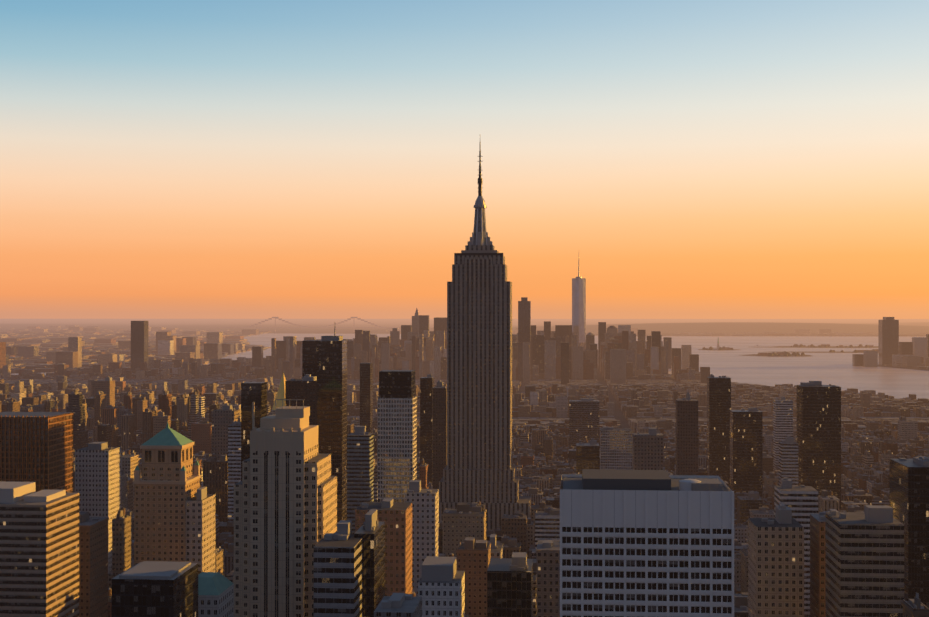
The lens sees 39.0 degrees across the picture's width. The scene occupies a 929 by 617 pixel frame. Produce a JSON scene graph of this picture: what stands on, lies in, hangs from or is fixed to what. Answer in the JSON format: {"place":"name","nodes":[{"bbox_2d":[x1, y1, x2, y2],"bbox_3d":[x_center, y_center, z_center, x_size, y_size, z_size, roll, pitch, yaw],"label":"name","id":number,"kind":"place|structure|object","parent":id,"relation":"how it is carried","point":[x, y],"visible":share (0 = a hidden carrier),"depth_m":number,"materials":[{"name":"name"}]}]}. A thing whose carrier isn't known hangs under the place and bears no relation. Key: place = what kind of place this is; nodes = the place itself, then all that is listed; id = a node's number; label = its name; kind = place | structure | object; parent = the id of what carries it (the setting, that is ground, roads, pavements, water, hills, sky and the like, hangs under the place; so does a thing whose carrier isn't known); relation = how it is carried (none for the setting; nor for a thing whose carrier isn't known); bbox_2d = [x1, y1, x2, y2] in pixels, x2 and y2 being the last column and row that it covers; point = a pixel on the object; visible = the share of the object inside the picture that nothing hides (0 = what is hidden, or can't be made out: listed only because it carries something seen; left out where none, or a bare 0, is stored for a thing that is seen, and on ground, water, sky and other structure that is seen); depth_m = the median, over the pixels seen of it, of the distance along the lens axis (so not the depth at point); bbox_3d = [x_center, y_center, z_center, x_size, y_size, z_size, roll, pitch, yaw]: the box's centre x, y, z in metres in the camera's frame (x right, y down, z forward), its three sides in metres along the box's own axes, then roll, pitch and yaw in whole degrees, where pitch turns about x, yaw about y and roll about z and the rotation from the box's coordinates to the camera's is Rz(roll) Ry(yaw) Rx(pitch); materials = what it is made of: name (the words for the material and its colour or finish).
{"place":"outdoors","nodes":[
{"label":"outdoors","id":0,"kind":"place"},
{"bbox_2d":[0,412,72,492],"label":"office building","id":1,"kind":"structure","parent":0,"point":[36,448],"depth_m":897.91,"materials":[{"name":"brown glass"}]},
{"bbox_2d":[0,481,78,616],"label":"banded office block","id":2,"kind":"structure","parent":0,"point":[39,553],"depth_m":696.42,"materials":[{"name":"concrete"}]},
{"bbox_2d":[233,399,336,616],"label":"art deco tower","id":3,"kind":"structure","parent":0,"point":[285,505],"depth_m":552.98,"materials":[{"name":"stone"}]},
{"bbox_2d":[0,322,928,333],"bbox_3d":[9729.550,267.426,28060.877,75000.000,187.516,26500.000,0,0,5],"label":"distant hills","id":4,"kind":"structure","parent":0,"point":[761,327],"depth_m":19185.10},
{"bbox_2d":[0,319,928,443],"bbox_3d":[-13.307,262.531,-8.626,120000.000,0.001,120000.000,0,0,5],"label":"ground","id":5,"kind":"structure","parent":0,"point":[619,415],"depth_m":40902.57,"materials":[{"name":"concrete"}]},
{"bbox_2d":[133,422,200,565],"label":"tower building","id":6,"kind":"structure","parent":5,"relation":"on","point":[167,484],"depth_m":796.12,"materials":[{"name":"stone"}]},
{"bbox_2d":[208,317,400,331],"bbox_3d":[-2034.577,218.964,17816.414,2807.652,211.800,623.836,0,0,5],"label":"suspension bridge","id":7,"kind":"structure","parent":5,"relation":"on","point":[275,327],"depth_m":17785.20,"materials":[{"name":"metal"}]},
{"bbox_2d":[0,389,928,616],"bbox_3d":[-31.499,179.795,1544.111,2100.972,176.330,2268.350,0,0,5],"label":"city buildings","id":8,"kind":"structure","parent":5,"relation":"on","point":[543,459],"depth_m":1606.38,"materials":[{"name":"brown concrete"}]},
{"bbox_2d":[0,330,928,438],"bbox_3d":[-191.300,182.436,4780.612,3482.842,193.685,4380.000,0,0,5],"label":"distant buildings","id":9,"kind":"structure","parent":5,"relation":"on","point":[645,398],"depth_m":4403.25,"materials":[{"name":"concrete"}]},
{"bbox_2d":[0,325,928,372],"bbox_3d":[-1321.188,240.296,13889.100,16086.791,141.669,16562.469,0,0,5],"label":"low boroughs rise","id":10,"kind":"structure","parent":5,"relation":"on","point":[21,348],"depth_m":9148.85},
{"bbox_2d":[439,142,530,532],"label":"skyscraper","id":11,"kind":"structure","parent":5,"relation":"on","point":[480,467],"depth_m":1305.37,"materials":[{"name":"stone"}]},
{"bbox_2d":[68,297,928,384],"bbox_3d":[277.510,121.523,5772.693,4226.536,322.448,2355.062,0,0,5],"label":"distant skyscrapers","id":12,"kind":"structure","parent":5,"relation":"on","point":[889,344],"depth_m":5587.07,"materials":[{"name":"concrete"}]},
{"bbox_2d":[75,327,928,616],"bbox_3d":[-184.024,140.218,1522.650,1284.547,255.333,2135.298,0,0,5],"label":"high-rise buildings","id":13,"kind":"structure","parent":5,"relation":"on","point":[381,557],"depth_m":817.50,"materials":[{"name":"grey glass"}]},
{"bbox_2d":[572,262,585,350],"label":"skyscraper","id":14,"kind":"structure","parent":5,"relation":"on","point":[579,306],"depth_m":5795.11,"materials":[{"name":"grey glass"}]},
{"bbox_2d":[0,0,928,318],"label":"sky","id":15,"kind":"structure","parent":0,"point":[160,159],"materials":[{"name":"orange"}]},
{"bbox_2d":[11,333,928,399],"bbox_3d":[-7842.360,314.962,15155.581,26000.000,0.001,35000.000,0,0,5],"label":"harbour water","id":16,"kind":"structure","parent":0,"point":[840,370],"depth_m":6949.81,"materials":[{"name":"grey liquid"}]},
{"bbox_2d":[697,346,877,356],"bbox_3d":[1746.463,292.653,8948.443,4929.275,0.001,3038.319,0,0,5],"label":"islands","id":17,"kind":"object","parent":16,"relation":"in","point":[809,352],"visible":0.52,"depth_m":8919.36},
{"bbox_2d":[702,344,877,355],"bbox_3d":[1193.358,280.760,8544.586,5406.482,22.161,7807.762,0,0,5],"label":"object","id":18,"kind":"object","parent":17,"relation":"on","point":[784,353],"visible":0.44,"depth_m":9218.42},
{"bbox_2d":[560,469,733,616],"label":"white office slab","id":19,"kind":"structure","parent":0,"point":[646,543],"depth_m":470.72,"materials":[{"name":"concrete"}]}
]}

